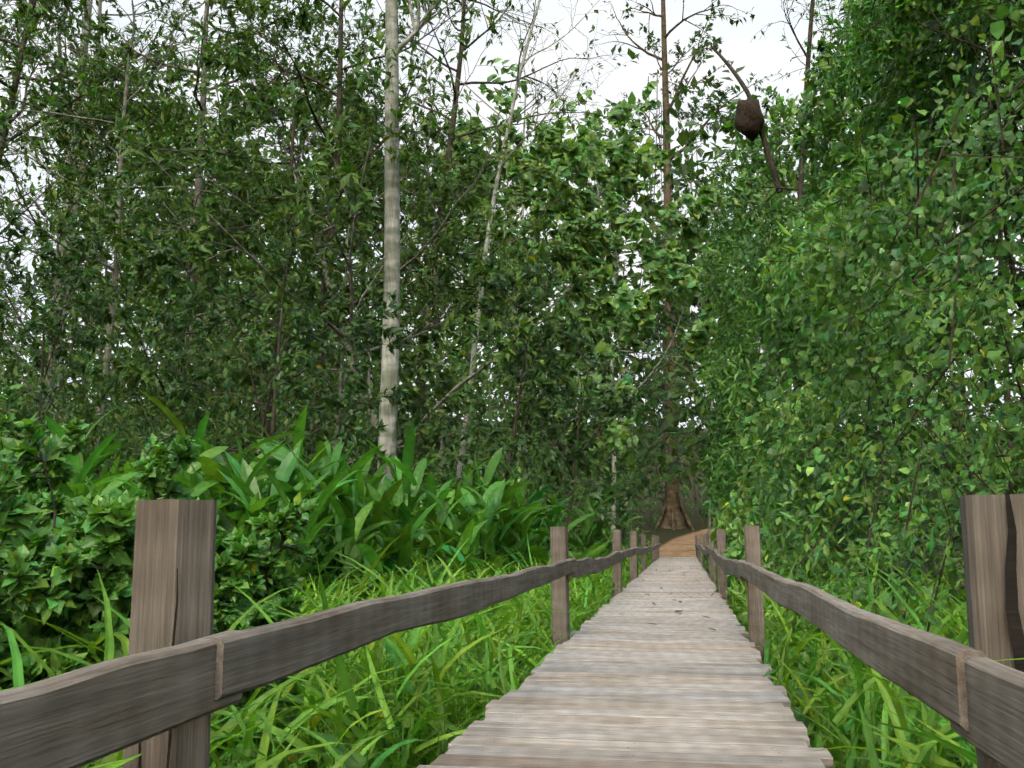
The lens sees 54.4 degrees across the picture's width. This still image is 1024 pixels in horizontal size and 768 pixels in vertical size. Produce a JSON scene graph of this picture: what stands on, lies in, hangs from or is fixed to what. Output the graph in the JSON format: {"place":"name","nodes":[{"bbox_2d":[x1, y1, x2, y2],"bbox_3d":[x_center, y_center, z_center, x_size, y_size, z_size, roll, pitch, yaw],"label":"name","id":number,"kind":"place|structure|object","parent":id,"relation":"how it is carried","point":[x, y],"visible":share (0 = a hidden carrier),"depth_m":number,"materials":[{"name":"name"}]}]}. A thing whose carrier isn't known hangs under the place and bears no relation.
{"place":"outdoors","nodes":[
{"label":"outdoors","id":0,"kind":"place"},
{"bbox_2d":[0,401,1023,763],"bbox_3d":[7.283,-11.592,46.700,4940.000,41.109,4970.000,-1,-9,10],"label":"ground","id":1,"kind":"structure","parent":0,"point":[678,543],"depth_m":55.48,"materials":[{"name":"soil"}]},
{"bbox_2d":[0,528,15,627],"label":"shrub","id":2,"kind":"object","parent":1,"relation":"on","point":[5,536],"visible":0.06,"depth_m":5.45,"materials":[{"name":"green plant"}]},
{"bbox_2d":[0,158,18,249],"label":"forest tree","id":3,"kind":"object","parent":1,"relation":"on","point":[8,171],"depth_m":54.28,"materials":[{"name":"green plant"}]},
{"bbox_2d":[5,273,47,356],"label":"forest tree","id":4,"kind":"object","parent":1,"relation":"on","point":[22,326],"depth_m":69.16,"materials":[{"name":"green plant"}]},
{"bbox_2d":[0,382,90,574],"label":"shrub","id":5,"kind":"object","parent":1,"relation":"on","point":[60,472],"visible":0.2,"depth_m":7.76,"materials":[{"name":"green plant"}]},
{"bbox_2d":[0,467,133,689],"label":"shrub","id":6,"kind":"object","parent":1,"relation":"on","point":[27,581],"visible":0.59,"depth_m":3.70,"materials":[{"name":"green plant"}]},
{"bbox_2d":[0,411,149,657],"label":"shrub","id":7,"kind":"object","parent":1,"relation":"on","point":[19,453],"visible":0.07,"depth_m":4.61,"materials":[{"name":"green plant"}]},
{"bbox_2d":[36,488,139,765],"bbox_3d":[-1.635,1.574,3.987,0.670,2.298,0.964,4,-10,-25],"label":"shrub","id":8,"kind":"object","parent":1,"relation":"on","point":[108,541],"visible":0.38,"depth_m":3.75,"materials":[{"name":"green plant"}]},
{"bbox_2d":[0,0,179,262],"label":"tree","id":9,"kind":"object","parent":1,"relation":"on","point":[31,38],"visible":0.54,"depth_m":29.98,"materials":[{"name":"green plant"}]},
{"bbox_2d":[30,408,149,477],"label":"shrub","id":10,"kind":"object","parent":1,"relation":"on","point":[84,455],"visible":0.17,"depth_m":26.17,"materials":[{"name":"green plant"}]},
{"bbox_2d":[0,0,213,176],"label":"tree","id":11,"kind":"object","parent":1,"relation":"on","point":[83,96],"visible":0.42,"depth_m":31.50,"materials":[{"name":"green plant"}]},
{"bbox_2d":[0,0,223,434],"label":"tree","id":12,"kind":"object","parent":1,"relation":"on","point":[115,52],"visible":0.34,"depth_m":33.44,"materials":[{"name":"green plant"}]},
{"bbox_2d":[0,178,228,474],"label":"understorey shrub","id":13,"kind":"object","parent":1,"relation":"on","point":[78,335],"visible":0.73,"depth_m":21.52,"materials":[{"name":"green plant"}]},
{"bbox_2d":[32,433,220,633],"bbox_3d":[-2.172,1.653,5.782,1.034,2.801,1.299,-1,-9,10],"label":"shrub","id":14,"kind":"object","parent":1,"relation":"on","point":[156,468],"visible":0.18,"depth_m":6.04,"materials":[{"name":"green plant"}]},
{"bbox_2d":[0,98,254,451],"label":"tree","id":15,"kind":"object","parent":1,"relation":"on","point":[92,325],"visible":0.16,"depth_m":30.29,"materials":[{"name":"green plant"}]},
{"bbox_2d":[0,0,266,425],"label":"white tree","id":16,"kind":"object","parent":1,"relation":"on","point":[85,20],"visible":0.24,"depth_m":37.47,"materials":[{"name":"green plant"}]},
{"bbox_2d":[0,0,335,450],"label":"forest tree","id":17,"kind":"object","parent":1,"relation":"on","point":[18,205],"depth_m":51.82,"materials":[{"name":"green plant"}]},
{"bbox_2d":[0,96,342,465],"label":"forest tree","id":18,"kind":"object","parent":1,"relation":"on","point":[27,302],"depth_m":44.70,"materials":[{"name":"green plant"}]},
{"bbox_2d":[0,0,366,478],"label":"tree","id":19,"kind":"object","parent":1,"relation":"on","point":[254,246],"visible":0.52,"depth_m":28.04,"materials":[{"name":"green plant"}]},
{"bbox_2d":[0,162,371,466],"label":"understorey shrub","id":20,"kind":"object","parent":1,"relation":"on","point":[16,359],"visible":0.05,"depth_m":41.64,"materials":[{"name":"green plant"}]},
{"bbox_2d":[0,0,375,427],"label":"tree","id":21,"kind":"object","parent":1,"relation":"on","point":[202,111],"visible":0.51,"depth_m":31.05,"materials":[{"name":"green plant"}]},
{"bbox_2d":[33,27,382,400],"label":"forest tree","id":22,"kind":"object","parent":1,"relation":"on","point":[177,79],"depth_m":54.97,"materials":[{"name":"green plant"}]},
{"bbox_2d":[0,95,484,472],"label":"tree","id":23,"kind":"object","parent":1,"relation":"on","point":[145,370],"visible":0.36,"depth_m":25.56,"materials":[{"name":"green plant"}]},
{"bbox_2d":[196,496,305,764],"bbox_3d":[-1.606,1.691,4.776,1.131,2.307,0.806,-1,-9,10],"label":"shrub","id":24,"kind":"object","parent":1,"relation":"on","point":[232,603],"visible":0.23,"depth_m":4.86,"materials":[{"name":"green plant"}]},
{"bbox_2d":[91,186,436,454],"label":"forest tree","id":25,"kind":"object","parent":1,"relation":"on","point":[132,295],"depth_m":46.49,"materials":[{"name":"green plant"}]},
{"bbox_2d":[71,186,459,484],"bbox_3d":[-5.107,0.653,20.947,7.487,9.217,7.127,-1,-9,10],"label":"understorey shrub","id":26,"kind":"object","parent":1,"relation":"on","point":[305,340],"visible":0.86,"depth_m":19.99,"materials":[{"name":"green plant"}]},
{"bbox_2d":[209,492,338,766],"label":"shrub","id":27,"kind":"object","parent":1,"relation":"on","point":[291,520],"visible":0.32,"depth_m":6.17,"materials":[{"name":"green plant"}]},
{"bbox_2d":[91,0,476,468],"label":"tree","id":28,"kind":"object","parent":1,"relation":"on","point":[236,57],"visible":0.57,"depth_m":27.72,"materials":[{"name":"green plant"}]},
{"bbox_2d":[0,18,575,473],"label":"tree","id":29,"kind":"object","parent":1,"relation":"on","point":[280,218],"visible":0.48,"depth_m":24.91,"materials":[{"name":"green plant"}]},
{"bbox_2d":[250,399,360,479],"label":"shrub","id":30,"kind":"object","parent":1,"relation":"on","point":[324,429],"visible":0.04,"depth_m":27.06,"materials":[{"name":"green plant"}]},
{"bbox_2d":[66,0,604,456],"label":"tree","id":31,"kind":"object","parent":1,"relation":"on","point":[198,250],"visible":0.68,"depth_m":23.76,"materials":[{"name":"green plant"}]},
{"bbox_2d":[128,82,563,520],"bbox_3d":[-4.103,-0.572,25.542,10.386,13.334,10.320,1,-9,-7],"label":"tree","id":32,"kind":"object","parent":1,"relation":"on","point":[345,309],"visible":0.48,"depth_m":25.07,"materials":[{"name":"green plant"}]},
{"bbox_2d":[308,0,501,486],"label":"tree","id":33,"kind":"object","parent":1,"relation":"on","point":[388,411],"visible":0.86,"depth_m":22.23,"materials":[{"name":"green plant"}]},
{"bbox_2d":[310,79,519,274],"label":"forest tree","id":34,"kind":"object","parent":1,"relation":"on","point":[459,113],"depth_m":64.10,"materials":[{"name":"green plant"}]},
{"bbox_2d":[0,390,843,610],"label":"broad-leaved plants","id":35,"kind":"object","parent":1,"relation":"on","point":[358,521],"visible":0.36,"depth_m":14.14,"materials":[{"name":"green plant"}]},
{"bbox_2d":[294,38,608,476],"bbox_3d":[-1.681,-1.612,28.134,9.349,16.289,8.948,2,-9,-16],"label":"tree","id":36,"kind":"object","parent":1,"relation":"on","point":[556,253],"visible":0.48,"depth_m":27.95,"materials":[{"name":"green plant"}]},
{"bbox_2d":[321,226,614,520],"bbox_3d":[-0.171,1.106,23.139,6.224,9.081,6.750,-5,-10,32],"label":"understorey shrub","id":37,"kind":"object","parent":1,"relation":"on","point":[551,394],"visible":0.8,"depth_m":22.33,"materials":[{"name":"green plant"}]},
{"bbox_2d":[326,0,609,485],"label":"thin tree","id":38,"kind":"object","parent":1,"relation":"on","point":[480,294],"visible":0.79,"depth_m":26.63,"materials":[{"name":"grey plant"}]},
{"bbox_2d":[334,203,620,479],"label":"understorey shrub","id":39,"kind":"object","parent":1,"relation":"on","point":[488,404],"visible":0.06,"depth_m":47.14,"materials":[{"name":"green plant"}]},
{"bbox_2d":[305,0,661,479],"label":"tree","id":40,"kind":"object","parent":1,"relation":"on","point":[373,22],"visible":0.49,"depth_m":32.40,"materials":[{"name":"green plant"}]},
{"bbox_2d":[282,10,736,510],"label":"forest tree","id":41,"kind":"object","parent":1,"relation":"on","point":[679,475],"depth_m":51.30,"materials":[{"name":"green plant"}]},
{"bbox_2d":[0,492,1023,767],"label":"boardwalk","id":42,"kind":"structure","parent":1,"relation":"on","point":[622,680],"depth_m":2.93,"materials":[{"name":"brown wood"}]},
{"bbox_2d":[620,567,715,629],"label":"fallen leaves","id":43,"kind":"object","parent":42,"relation":"on","point":[679,601],"visible":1,"depth_m":13.68,"materials":[{"name":"brown plant"}]},
{"bbox_2d":[0,530,1023,767],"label":"tall sedges","id":44,"kind":"object","parent":1,"relation":"on","point":[404,677],"depth_m":5.42,"materials":[{"name":"green plant"}]},
{"bbox_2d":[0,0,1023,583],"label":"thicket understorey","id":45,"kind":"object","parent":1,"relation":"on","point":[132,440],"visible":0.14,"depth_m":33.12,"materials":[{"name":"green plant"}]},
{"bbox_2d":[412,1,663,480],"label":"pale slender tree","id":46,"kind":"object","parent":1,"relation":"on","point":[649,203],"visible":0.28,"depth_m":43.61,"materials":[{"name":"green plant"}]},
{"bbox_2d":[444,293,646,552],"bbox_3d":[1.656,2.022,27.420,5.902,8.591,5.753,4,-9,-22],"label":"understorey shrub","id":47,"kind":"object","parent":1,"relation":"on","point":[627,400],"visible":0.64,"depth_m":26.83,"materials":[{"name":"green plant"}]},
{"bbox_2d":[400,63,704,506],"bbox_3d":[1.316,-1.967,34.234,10.995,18.626,7.204,-1,-9,10],"label":"tree","id":48,"kind":"object","parent":1,"relation":"on","point":[628,228],"visible":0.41,"depth_m":34.17,"materials":[{"name":"green plant"}]},
{"bbox_2d":[541,471,591,501],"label":"shrub","id":49,"kind":"object","parent":1,"relation":"on","point":[560,495],"visible":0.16,"depth_m":47.46,"materials":[{"name":"green plant"}]},
{"bbox_2d":[212,495,964,767],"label":"ground cover herbs","id":50,"kind":"object","parent":1,"relation":"on","point":[356,760],"visible":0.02,"depth_m":6.53,"materials":[{"name":"green plant"}]},
{"bbox_2d":[481,255,700,498],"bbox_3d":[2.879,1.530,40.507,9.284,13.650,10.349,1,-9,-8],"label":"understorey shrub","id":51,"kind":"object","parent":1,"relation":"on","point":[645,481],"visible":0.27,"depth_m":38.77,"materials":[{"name":"green plant"}]},
{"bbox_2d":[507,257,698,492],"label":"thicket shrub","id":52,"kind":"object","parent":1,"relation":"on","point":[650,339],"visible":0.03,"depth_m":76.74,"materials":[{"name":"green plant"}]},
{"bbox_2d":[562,448,652,521],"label":"tree","id":53,"kind":"object","parent":1,"relation":"on","point":[610,467],"visible":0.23,"depth_m":43.26,"materials":[{"name":"green plant"}]},
{"bbox_2d":[560,510,660,552],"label":"shrub","id":54,"kind":"object","parent":1,"relation":"on","point":[599,531],"visible":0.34,"depth_m":31.33,"materials":[{"name":"green plant"}]},
{"bbox_2d":[548,293,706,505],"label":"thicket shrub","id":55,"kind":"object","parent":1,"relation":"on","point":[658,387],"visible":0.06,"depth_m":79.06,"materials":[{"name":"green plant"}]},
{"bbox_2d":[570,119,696,515],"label":"pale slender tree","id":56,"kind":"object","parent":1,"relation":"on","point":[627,201],"visible":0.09,"depth_m":61.42,"materials":[{"name":"green plant"}]},
{"bbox_2d":[611,415,667,541],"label":"tree","id":57,"kind":"object","parent":1,"relation":"on","point":[647,423],"visible":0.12,"depth_m":49.32,"materials":[{"name":"green plant"}]},
{"bbox_2d":[435,57,867,552],"bbox_3d":[2.966,-2.315,36.841,15.265,20.188,15.134,6,-10,-33],"label":"tree","id":58,"kind":"object","parent":1,"relation":"on","point":[621,173],"visible":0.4,"depth_m":35.57,"materials":[{"name":"green plant"}]},
{"bbox_2d":[591,227,738,415],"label":"thicket shrub","id":59,"kind":"object","parent":1,"relation":"on","point":[675,286],"visible":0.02,"depth_m":89.07,"materials":[{"name":"green plant"}]},
{"bbox_2d":[614,290,724,504],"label":"thicket shrub","id":60,"kind":"object","parent":1,"relation":"on","point":[628,360],"visible":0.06,"depth_m":82.41,"materials":[{"name":"green plant"}]},
{"bbox_2d":[589,0,780,530],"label":"giant tree","id":61,"kind":"object","parent":1,"relation":"on","point":[672,510],"visible":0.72,"depth_m":56.39,"materials":[{"name":"brown plant"}]},
{"bbox_2d":[676,443,720,530],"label":"tree","id":62,"kind":"object","parent":1,"relation":"on","point":[709,522],"visible":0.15,"depth_m":51.64,"materials":[{"name":"green plant"}]},
{"bbox_2d":[635,72,769,510],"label":"pale slender tree","id":63,"kind":"object","parent":1,"relation":"on","point":[718,104],"visible":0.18,"depth_m":62.78,"materials":[{"name":"green plant"}]},
{"bbox_2d":[640,214,776,385],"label":"thicket shrub","id":64,"kind":"object","parent":1,"relation":"on","point":[694,300],"visible":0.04,"depth_m":77.72,"materials":[{"name":"green plant"}]},
{"bbox_2d":[675,196,792,365],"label":"thicket shrub","id":65,"kind":"object","parent":1,"relation":"on","point":[685,362],"visible":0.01,"depth_m":69.68,"materials":[{"name":"green plant"}]},
{"bbox_2d":[661,86,816,368],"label":"pale slender tree","id":66,"kind":"object","parent":1,"relation":"on","point":[707,106],"visible":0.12,"depth_m":60.49,"materials":[{"name":"green plant"}]},
{"bbox_2d":[691,327,821,518],"bbox_3d":[6.526,2.306,28.927,4.204,8.290,5.567,-9,-12,45],"label":"understorey shrub","id":67,"kind":"object","parent":1,"relation":"on","point":[703,438],"visible":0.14,"depth_m":29.68,"materials":[{"name":"green plant"}]},
{"bbox_2d":[720,0,986,592],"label":"tree","id":68,"kind":"object","parent":1,"relation":"on","point":[727,127],"visible":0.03,"depth_m":24.25,"materials":[{"name":"green plant"}]},
{"bbox_2d":[691,0,1023,767],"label":"leafy vines","id":69,"kind":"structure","parent":1,"relation":"on","point":[769,478],"depth_m":9.80,"materials":[{"name":"green plant"}]},
{"bbox_2d":[738,0,1006,490],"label":"tree","id":70,"kind":"object","parent":1,"relation":"on","point":[750,216],"visible":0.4,"depth_m":20.33,"materials":[{"name":"green plant"}]},
{"bbox_2d":[710,45,782,192],"bbox_3d":[4.848,-5.611,20.573,1.369,3.354,0.692,-1,-9,10],"label":"termite nest on branch","id":71,"kind":"object","parent":70,"relation":"attached to","point":[749,121],"visible":0.99,"depth_m":20.43,"materials":[{"name":"brown soil"}]},
{"bbox_2d":[741,126,1023,583],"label":"tree","id":72,"kind":"object","parent":1,"relation":"on","point":[1002,309],"depth_m":18.44,"materials":[{"name":"green plant"}]},
{"bbox_2d":[780,0,1023,350],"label":"tree","id":73,"kind":"object","parent":1,"relation":"on","point":[791,250],"visible":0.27,"depth_m":10.80,"materials":[{"name":"green plant"}]},
{"bbox_2d":[792,2,1015,493],"bbox_3d":[9.731,-4.227,20.269,7.648,18.844,9.214,-1,-9,10],"label":"tree","id":74,"kind":"object","parent":1,"relation":"on","point":[1007,398],"visible":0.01,"depth_m":18.80,"materials":[{"name":"green plant"}]},
{"bbox_2d":[791,0,1023,494],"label":"tree","id":75,"kind":"object","parent":1,"relation":"on","point":[811,131],"visible":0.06,"depth_m":16.32,"materials":[{"name":"green plant"}]},
{"bbox_2d":[798,0,1023,547],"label":"tree","id":76,"kind":"object","parent":1,"relation":"on","point":[847,160],"visible":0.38,"depth_m":9.32,"materials":[{"name":"green plant"}]},
{"bbox_2d":[809,0,1023,484],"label":"tree","id":77,"kind":"object","parent":1,"relation":"on","point":[846,73],"visible":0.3,"depth_m":11.10,"materials":[{"name":"green plant"}]},
{"bbox_2d":[811,0,1023,425],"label":"tree","id":78,"kind":"object","parent":1,"relation":"on","point":[943,295],"visible":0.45,"depth_m":7.64,"materials":[{"name":"green plant"}]},
{"bbox_2d":[852,0,1023,361],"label":"tree","id":79,"kind":"object","parent":1,"relation":"on","point":[889,83],"visible":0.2,"depth_m":11.02,"materials":[{"name":"green plant"}]},
{"bbox_2d":[922,0,1023,227],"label":"tree","id":80,"kind":"object","parent":1,"relation":"on","point":[1007,51],"visible":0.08,"depth_m":12.38,"materials":[{"name":"green plant"}]},
{"bbox_2d":[0,0,1023,429],"label":"sky","id":81,"kind":"structure","parent":0,"point":[766,56],"materials":[{"name":"white"}]}
]}

